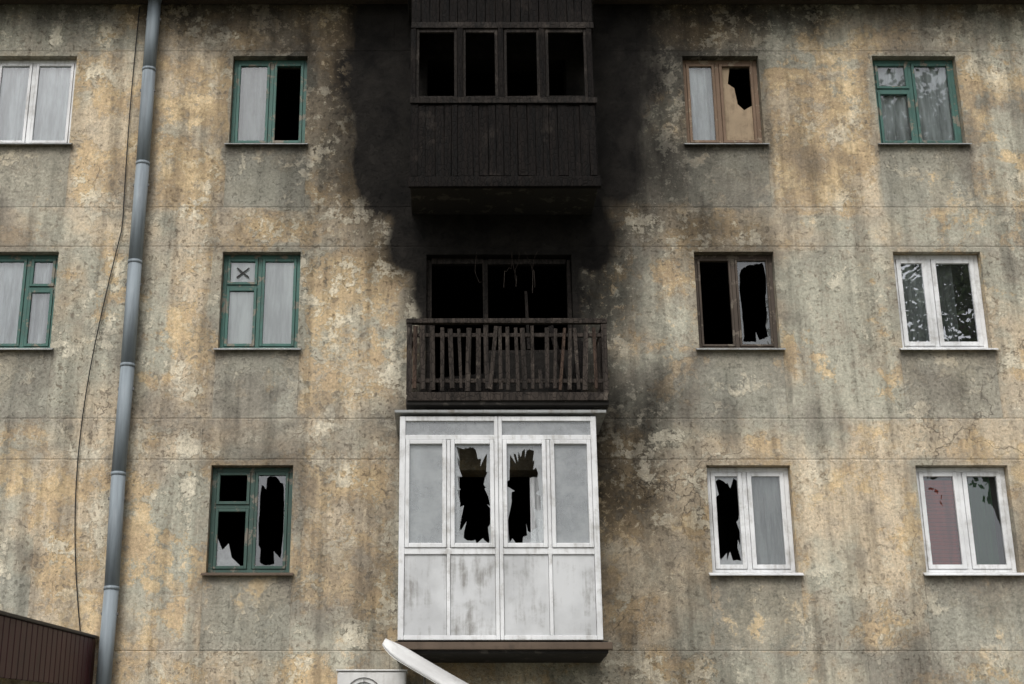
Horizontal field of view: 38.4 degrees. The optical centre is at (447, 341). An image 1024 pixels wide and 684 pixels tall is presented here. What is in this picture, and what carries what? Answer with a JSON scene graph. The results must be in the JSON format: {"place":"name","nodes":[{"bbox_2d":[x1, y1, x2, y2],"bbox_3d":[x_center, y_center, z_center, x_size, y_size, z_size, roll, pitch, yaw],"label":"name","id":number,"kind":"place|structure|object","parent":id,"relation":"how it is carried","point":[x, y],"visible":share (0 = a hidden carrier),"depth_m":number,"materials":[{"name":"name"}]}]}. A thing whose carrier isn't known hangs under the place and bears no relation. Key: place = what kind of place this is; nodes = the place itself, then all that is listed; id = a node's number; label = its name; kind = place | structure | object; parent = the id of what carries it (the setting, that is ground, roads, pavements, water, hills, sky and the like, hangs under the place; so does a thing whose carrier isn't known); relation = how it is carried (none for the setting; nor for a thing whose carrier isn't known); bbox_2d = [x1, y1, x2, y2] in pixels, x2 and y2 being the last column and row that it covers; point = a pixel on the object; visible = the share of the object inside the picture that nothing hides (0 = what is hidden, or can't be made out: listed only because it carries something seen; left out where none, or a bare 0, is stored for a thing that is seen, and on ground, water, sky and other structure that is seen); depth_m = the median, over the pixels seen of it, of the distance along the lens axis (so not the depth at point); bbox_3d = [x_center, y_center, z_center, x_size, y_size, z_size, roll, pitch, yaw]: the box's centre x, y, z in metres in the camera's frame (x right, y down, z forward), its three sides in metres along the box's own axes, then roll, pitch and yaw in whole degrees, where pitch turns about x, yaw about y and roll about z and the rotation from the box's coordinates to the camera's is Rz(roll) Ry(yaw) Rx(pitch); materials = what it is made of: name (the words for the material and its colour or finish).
{"place":"outdoors","nodes":[
{"label":"outdoors","id":0,"kind":"place"},
{"bbox_3d":[0.000,3.075,22.844,32.000,12.260,11.000,0,-19,0],"label":"shell","id":1,"kind":"object","parent":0,"visible":0},
{"bbox_2d":[217,476,288,565],"bbox_3d":[-2.330,3.054,19.345,1.980,2.340,3.630,0,-19,0],"label":"room","id":2,"kind":"object","parent":1,"relation":"in","point":[270,523],"visible":0.15,"depth_m":21.26,"materials":[{"name":"black"}]},
{"bbox_2d":[81,4,904,4],"bbox_3d":[0.000,-2.821,24.873,32.800,0.170,12.000,0,-19,0],"label":"eave","id":3,"kind":"object","parent":1,"relation":"on","point":[645,4],"depth_m":19.68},
{"bbox_2d":[428,73,563,175],"bbox_3d":[0.650,-2.136,21.132,2.800,2.420,3.630,0,-19,0],"label":"room","id":4,"kind":"object","parent":1,"relation":"attached to","point":[483,84],"depth_m":20.61,"materials":[{"name":"black"}]},
{"bbox_2d":[431,265,567,391],"bbox_3d":[0.650,0.492,20.227,2.800,2.420,3.630,0,-19,0],"label":"room","id":5,"kind":"object","parent":1,"relation":"attached to","point":[457,291],"visible":0.08,"depth_m":20.81,"materials":[{"name":"black"}]},
{"bbox_2d":[446,477,552,634],"bbox_3d":[0.650,3.120,19.322,2.800,2.420,3.630,0,-19,0],"label":"room","id":6,"kind":"object","parent":1,"relation":"attached to","point":[474,499],"depth_m":20.95,"materials":[{"name":"black"}]},
{"bbox_2d":[715,477,741,561],"bbox_3d":[3.600,3.054,19.345,2.000,2.340,3.630,0,-19,0],"label":"room","id":7,"kind":"object","parent":1,"relation":"in","point":[728,520],"depth_m":21.27,"materials":[{"name":"paint"}]},
{"bbox_2d":[699,262,770,343],"bbox_3d":[3.600,0.440,20.245,2.000,2.330,3.630,0,-19,0],"label":"room","id":8,"kind":"object","parent":1,"relation":"in","point":[716,311],"visible":0.15,"depth_m":20.95,"materials":[{"name":"black"}]},
{"bbox_2d":[728,70,751,109],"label":"room","id":9,"kind":"object","parent":1,"relation":"in","point":[739,81],"depth_m":20.65,"materials":[{"name":"black"}]},
{"bbox_2d":[901,265,976,341],"bbox_3d":[6.150,0.440,20.245,2.100,2.330,3.630,0,-19,0],"label":"room","id":10,"kind":"object","parent":1,"relation":"in","point":[964,303],"depth_m":20.29,"materials":[{"name":"paint"}]},
{"bbox_2d":[923,477,1005,564],"bbox_3d":[6.150,3.054,19.345,2.100,2.340,3.630,0,-19,0],"label":"room","id":11,"kind":"object","parent":1,"relation":"in","point":[997,521],"depth_m":19.26,"materials":[{"name":"paint"}]},
{"label":"ground","id":12,"kind":"structure","parent":0,"visible":0},
{"bbox_2d":[0,4,1023,683],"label":"wall","id":13,"kind":"structure","parent":12,"relation":"on","point":[846,412],"depth_m":18.08,"materials":[{"name":"paint"}]},
{"bbox_2d":[0,348,53,349],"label":"sill","id":14,"kind":"structure","parent":13,"relation":"attached to","point":[26,348],"depth_m":17.99,"materials":[{"name":"metal"}]},
{"bbox_2d":[0,255,58,347],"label":"frame","id":15,"kind":"object","parent":13,"relation":"attached to","point":[27,286],"visible":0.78,"depth_m":18.44,"materials":[{"name":"teal paint"}]},
{"bbox_2d":[0,263,23,343],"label":"curtain","id":16,"kind":"object","parent":15,"relation":"hanging from","point":[11,276],"visible":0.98,"depth_m":18.48,"materials":[{"name":"white fabric"}]},
{"bbox_2d":[0,259,56,346],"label":"sash","id":17,"kind":"object","parent":15,"relation":"attached to","point":[31,284],"visible":1,"depth_m":18.39,"materials":[{"name":"teal paint"}]},
{"bbox_2d":[28,294,49,343],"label":"curtain","id":18,"kind":"object","parent":15,"relation":"hanging from","point":[38,318],"visible":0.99,"depth_m":18.39,"materials":[{"name":"white fabric"}]},
{"bbox_2d":[33,263,52,283],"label":"curtain","id":19,"kind":"object","parent":15,"relation":"hanging from","point":[43,273],"visible":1,"depth_m":18.59,"materials":[{"name":"white fabric"}]},
{"bbox_2d":[0,143,72,143],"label":"sill","id":20,"kind":"structure","parent":13,"relation":"attached to","point":[36,143],"depth_m":18.89,"materials":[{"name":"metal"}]},
{"bbox_2d":[0,60,76,142],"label":"frame","id":21,"kind":"object","parent":13,"relation":"on","point":[34,62],"visible":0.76,"depth_m":19.42,"materials":[{"name":"white plastic"}]},
{"bbox_2d":[0,68,28,139],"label":"curtain","id":22,"kind":"object","parent":21,"relation":"hanging from","point":[14,87],"visible":0.94,"depth_m":19.39,"materials":[{"name":"white fabric"}]},
{"bbox_2d":[0,64,74,142],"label":"sash","id":23,"kind":"object","parent":21,"relation":"attached to","point":[30,66],"visible":0.97,"depth_m":19.30,"materials":[{"name":"white plastic"}]},
{"bbox_2d":[33,68,70,139],"bbox_3d":[-5.184,-3.099,19.364,0.462,1.144,0.060,0,-19,0],"label":"curtain","id":24,"kind":"object","parent":21,"relation":"hanging from","point":[52,104],"visible":0.97,"depth_m":19.38,"materials":[{"name":"white fabric"}]},
{"bbox_2d":[0,610,98,683],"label":"entrance canopy","id":25,"kind":"object","parent":13,"relation":"attached to","point":[33,650],"visible":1,"depth_m":14.67,"materials":[{"name":"metal"}]},
{"bbox_2d":[74,7,139,630],"bbox_3d":[-4.258,-0.163,18.110,0.328,9.100,0.014,0,-19,0],"label":"electric cable","id":26,"kind":"object","parent":13,"relation":"attached to","point":[98,329],"visible":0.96,"depth_m":18.07,"materials":[{"name":"black rubber"}]},
{"bbox_2d":[96,0,161,683],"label":"drainpipe","id":27,"kind":"object","parent":13,"relation":"attached to","point":[116,499],"visible":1,"depth_m":17.80,"materials":[{"name":"metal"}]},
{"bbox_2d":[201,573,293,574],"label":"sill","id":28,"kind":"structure","parent":13,"relation":"attached to","point":[247,573],"depth_m":17.11,"materials":[{"name":"metal"}]},
{"bbox_2d":[207,468,292,572],"bbox_3d":[-2.330,2.130,17.505,0.974,1.284,0.070,0,-19,0],"label":"frame","id":29,"kind":"object","parent":13,"relation":"attached to","point":[250,507],"visible":0.87,"depth_m":17.49,"materials":[{"name":"teal paint"}]},
{"bbox_2d":[213,472,288,568],"bbox_3d":[-2.330,2.123,17.484,0.856,1.166,0.050,0,-19,0],"label":"sash","id":30,"kind":"object","parent":29,"relation":"attached to","point":[247,501],"visible":1,"depth_m":17.49,"materials":[{"name":"teal paint"}]},
{"bbox_2d":[216,539,235,565],"bbox_3d":[-2.576,2.482,17.366,0.292,0.338,0.001,0,-19,0],"label":"glass shard","id":31,"kind":"object","parent":30,"relation":"attached to","point":[220,560],"visible":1,"depth_m":17.34,"materials":[{"name":"grey glass"}]},
{"bbox_2d":[213,348,300,349],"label":"sill","id":32,"kind":"structure","parent":13,"relation":"attached to","point":[256,348],"depth_m":17.98,"materials":[{"name":"metal"}]},
{"bbox_2d":[219,255,300,347],"bbox_3d":[-2.330,-0.484,18.405,0.974,1.274,0.070,0,-19,0],"label":"frame","id":33,"kind":"object","parent":13,"relation":"attached to","point":[260,258],"visible":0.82,"depth_m":18.43,"materials":[{"name":"teal paint"}]},
{"bbox_2d":[227,292,253,343],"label":"curtain","id":34,"kind":"object","parent":33,"relation":"hanging from","point":[240,321],"visible":1,"depth_m":18.35,"materials":[{"name":"fabric"}]},
{"bbox_2d":[231,263,254,281],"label":"curtain","id":35,"kind":"object","parent":33,"relation":"hanging from","point":[236,272],"visible":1,"depth_m":18.56,"materials":[{"name":"fabric"}]},
{"bbox_2d":[224,259,296,346],"bbox_3d":[-2.330,-0.491,18.385,0.866,1.166,0.050,0,-19,0],"label":"sash","id":36,"kind":"object","parent":33,"relation":"attached to","point":[256,262],"visible":1,"depth_m":18.39,"materials":[{"name":"teal paint"}]},
{"bbox_2d":[262,263,293,343],"bbox_3d":[-2.112,-0.474,18.419,0.379,1.124,0.011,-1,-19,2],"label":"curtain","id":37,"kind":"object","parent":33,"relation":"hanging from","point":[277,320],"visible":1,"depth_m":18.42,"materials":[{"name":"fabric"}]},
{"bbox_3d":[-2.574,-0.877,18.521,0.306,0.276,0.004,0,-19,0],"label":"pane","id":38,"kind":"object","parent":33,"relation":"attached to","visible":0},
{"bbox_2d":[237,267,249,277],"bbox_3d":[-2.570,-0.871,18.495,0.166,0.144,0.012,0,-19,0],"label":"paper cross tape","id":39,"kind":"object","parent":38,"relation":"attached to","point":[242,272],"visible":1,"depth_m":18.49,"materials":[{"name":"black paper"}]},
{"bbox_2d":[224,143,307,143],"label":"sill","id":40,"kind":"structure","parent":13,"relation":"attached to","point":[265,143],"depth_m":18.89,"materials":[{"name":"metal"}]},
{"bbox_2d":[230,60,307,142],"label":"frame","id":41,"kind":"object","parent":13,"relation":"attached to","point":[272,63],"visible":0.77,"depth_m":19.34,"materials":[{"name":"teal paint"}]},
{"bbox_2d":[238,68,266,139],"bbox_3d":[-2.552,-3.096,19.374,0.390,1.144,0.060,0,-19,0],"label":"curtain","id":42,"kind":"object","parent":41,"relation":"hanging from","point":[252,107],"visible":0.94,"depth_m":19.39,"materials":[{"name":"white fabric"}]},
{"bbox_2d":[234,64,303,142],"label":"sash","id":43,"kind":"object","parent":41,"relation":"attached to","point":[268,67],"visible":0.95,"depth_m":19.27,"materials":[{"name":"teal paint"}]},
{"bbox_2d":[336,669,407,683],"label":"air conditioner","id":44,"kind":"object","parent":13,"relation":"attached to","point":[371,676],"visible":1,"depth_m":16.44,"materials":[{"name":"metal"}]},
{"bbox_2d":[382,639,467,683],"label":"satellite dish","id":45,"kind":"object","parent":13,"relation":"attached to","point":[420,665],"visible":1,"depth_m":15.45,"materials":[{"name":"metal"}]},
{"bbox_2d":[395,410,612,662],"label":"white glazed balcony","id":46,"kind":"structure","parent":13,"relation":"attached to","point":[532,589],"depth_m":16.32,"materials":[{"name":"plastic"}]},
{"bbox_2d":[408,0,600,214],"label":"burnt wooden balcony","id":47,"kind":"structure","parent":13,"relation":"attached to","point":[476,185],"depth_m":18.09,"materials":[{"name":"wood"}]},
{"bbox_2d":[406,252,608,410],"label":"burnt open balcony","id":48,"kind":"structure","parent":13,"relation":"attached to","point":[478,390],"depth_m":17.07,"materials":[{"name":"wood"}]},
{"bbox_2d":[682,60,761,142],"bbox_3d":[3.600,-3.122,19.314,0.994,1.274,0.070,0,-19,0],"label":"frame","id":49,"kind":"object","parent":13,"relation":"attached to","point":[716,63],"visible":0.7,"depth_m":19.34,"materials":[{"name":"brown wood"}]},
{"bbox_2d":[689,68,715,139],"bbox_3d":[3.348,-3.099,19.364,0.339,1.134,0.060,0,-19,0],"label":"curtain","id":50,"kind":"object","parent":49,"relation":"hanging from","point":[702,111],"visible":0.88,"depth_m":19.38,"materials":[{"name":"white fabric"}]},
{"bbox_2d":[686,64,757,142],"bbox_3d":[3.600,-3.129,19.293,0.876,1.156,0.050,0,-19,0],"label":"sash","id":51,"kind":"object","parent":49,"relation":"attached to","point":[720,67],"visible":0.86,"depth_m":19.27,"materials":[{"name":"brown wood"}]},
{"bbox_2d":[722,68,753,139],"bbox_3d":[3.817,-3.124,19.309,0.370,1.084,0.001,0,-19,0],"label":"board","id":52,"kind":"object","parent":49,"relation":"attached to","point":[739,122],"visible":1,"depth_m":19.25,"materials":[{"name":"beige wood"}]},
{"bbox_2d":[684,143,769,143],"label":"sill","id":53,"kind":"structure","parent":13,"relation":"attached to","point":[726,143],"depth_m":18.89,"materials":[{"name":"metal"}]},
{"bbox_2d":[694,255,777,347],"bbox_3d":[3.600,-0.484,18.405,0.994,1.274,0.070,0,-19,0],"label":"frame","id":54,"kind":"object","parent":13,"relation":"attached to","point":[733,281],"visible":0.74,"depth_m":18.41,"materials":[{"name":"brown wood"}]},
{"bbox_2d":[697,259,773,346],"bbox_3d":[3.600,-0.491,18.385,0.886,1.166,0.050,0,-19,0],"label":"sash","id":55,"kind":"object","parent":54,"relation":"attached to","point":[738,303],"visible":1,"depth_m":18.37,"materials":[{"name":"brown wood"}]},
{"bbox_2d":[696,348,785,349],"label":"sill","id":56,"kind":"structure","parent":13,"relation":"attached to","point":[741,348],"depth_m":17.99,"materials":[{"name":"metal"}]},
{"bbox_2d":[707,468,795,572],"bbox_3d":[3.600,2.130,17.505,0.994,1.284,0.070,0,-19,0],"label":"frame","id":57,"kind":"object","parent":13,"relation":"attached to","point":[743,471],"visible":0.79,"depth_m":17.47,"materials":[{"name":"white plastic"}]},
{"bbox_2d":[710,472,790,568],"bbox_3d":[3.600,2.123,17.484,0.876,1.166,0.050,0,-19,0],"label":"sash","id":58,"kind":"object","parent":57,"relation":"attached to","point":[713,475],"visible":1,"depth_m":17.47,"materials":[{"name":"white plastic"}]},
{"bbox_2d":[715,477,742,564],"bbox_3d":[3.348,2.124,17.486,0.269,1.064,0.001,0,-19,0],"label":"broken pane","id":59,"kind":"object","parent":58,"relation":"attached to","point":[729,561],"visible":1,"depth_m":17.33,"materials":[{"name":"grey glass"}]},
{"bbox_2d":[751,477,784,564],"bbox_3d":[3.817,2.156,17.565,0.380,1.114,0.059,0,-19,0],"label":"curtain","id":60,"kind":"object","parent":57,"relation":"hanging from","point":[768,521],"visible":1,"depth_m":17.57,"materials":[{"name":"white fabric"}]},
{"bbox_2d":[709,573,803,574],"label":"sill","id":61,"kind":"structure","parent":13,"relation":"attached to","point":[756,574],"depth_m":17.10,"materials":[{"name":"white plastic"}]},
{"bbox_2d":[872,60,961,142],"bbox_3d":[6.150,-3.122,19.314,1.094,1.274,0.070,0,-19,0],"label":"frame","id":62,"kind":"object","parent":13,"relation":"attached to","point":[908,63],"visible":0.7,"depth_m":19.35,"materials":[{"name":"teal paint"}]},
{"bbox_2d":[878,68,904,85],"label":"curtain","id":63,"kind":"object","parent":62,"relation":"hanging from","point":[891,77],"visible":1,"depth_m":19.51,"materials":[{"name":"grey fabric"}]},
{"bbox_2d":[881,96,910,139],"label":"curtain","id":64,"kind":"object","parent":62,"relation":"hanging from","point":[895,118],"visible":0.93,"depth_m":19.31,"materials":[{"name":"grey fabric"}]},
{"bbox_2d":[874,64,958,142],"bbox_3d":[6.150,-3.129,19.293,0.986,1.166,0.050,0,-19,0],"label":"sash","id":65,"kind":"object","parent":62,"relation":"attached to","point":[906,86],"visible":0.98,"depth_m":19.30,"materials":[{"name":"teal paint"}]},
{"bbox_2d":[914,68,953,140],"bbox_3d":[6.391,-3.100,19.363,0.472,1.144,0.058,0,-19,0],"label":"curtain","id":66,"kind":"object","parent":62,"relation":"hanging from","point":[934,105],"visible":0.94,"depth_m":19.37,"materials":[{"name":"grey fabric"}]},
{"bbox_2d":[877,143,971,143],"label":"sill","id":67,"kind":"structure","parent":13,"relation":"attached to","point":[924,143],"depth_m":18.89,"materials":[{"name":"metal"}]},
{"bbox_2d":[893,255,987,347],"bbox_3d":[6.150,-0.484,18.405,1.094,1.274,0.070,0,-19,0],"label":"frame","id":68,"kind":"object","parent":13,"relation":"attached to","point":[932,300],"visible":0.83,"depth_m":18.42,"materials":[{"name":"white plastic"}]},
{"bbox_2d":[901,264,928,341],"bbox_3d":[5.851,-0.462,18.456,0.306,1.094,0.060,0,-19,0],"label":"curtain","id":69,"kind":"object","parent":68,"relation":"hanging from","point":[916,317],"visible":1,"depth_m":18.46,"materials":[{"name":"fabric"}]},
{"bbox_2d":[895,259,983,346],"bbox_3d":[6.150,-0.491,18.385,0.976,1.156,0.050,0,-19,0],"label":"sash","id":70,"kind":"object","parent":68,"relation":"attached to","point":[933,264],"visible":1,"depth_m":18.36,"materials":[{"name":"white plastic"}]},
{"bbox_2d":[936,265,959,341],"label":"curtain","id":71,"kind":"object","parent":68,"relation":"hanging from","point":[948,305],"visible":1,"depth_m":18.49,"materials":[{"name":"fabric"}]},
{"bbox_2d":[899,348,998,349],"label":"sill","id":72,"kind":"structure","parent":13,"relation":"attached to","point":[949,348],"depth_m":17.99,"materials":[{"name":"white plastic"}]},
{"bbox_2d":[916,468,1016,572],"bbox_3d":[6.150,2.130,17.505,1.094,1.284,0.070,0,-19,0],"label":"frame","id":73,"kind":"object","parent":13,"relation":"attached to","point":[958,471],"visible":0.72,"depth_m":17.47,"materials":[{"name":"white plastic"}]},
{"bbox_2d":[924,480,961,564],"bbox_3d":[5.890,2.154,17.521,0.374,1.029,0.015,0,-19,0],"label":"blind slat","id":74,"kind":"object","parent":73,"relation":"attached to","point":[945,548],"visible":1,"depth_m":17.52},
{"bbox_2d":[918,472,1011,568],"bbox_3d":[6.150,2.123,17.484,0.976,1.166,0.050,0,-19,0],"label":"sash","id":75,"kind":"object","parent":73,"relation":"attached to","point":[964,475],"visible":1,"depth_m":17.47,"materials":[{"name":"white plastic"}]},
{"bbox_2d":[967,477,999,564],"bbox_3d":[6.378,2.156,17.565,0.311,1.114,0.060,0,-19,0],"label":"curtain","id":76,"kind":"object","parent":73,"relation":"hanging from","point":[983,523],"visible":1,"depth_m":17.57,"materials":[{"name":"grey fabric"}]},
{"bbox_2d":[923,573,1023,574],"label":"sill","id":77,"kind":"structure","parent":13,"relation":"attached to","point":[973,573],"depth_m":17.11,"materials":[{"name":"white plastic"}]}
]}

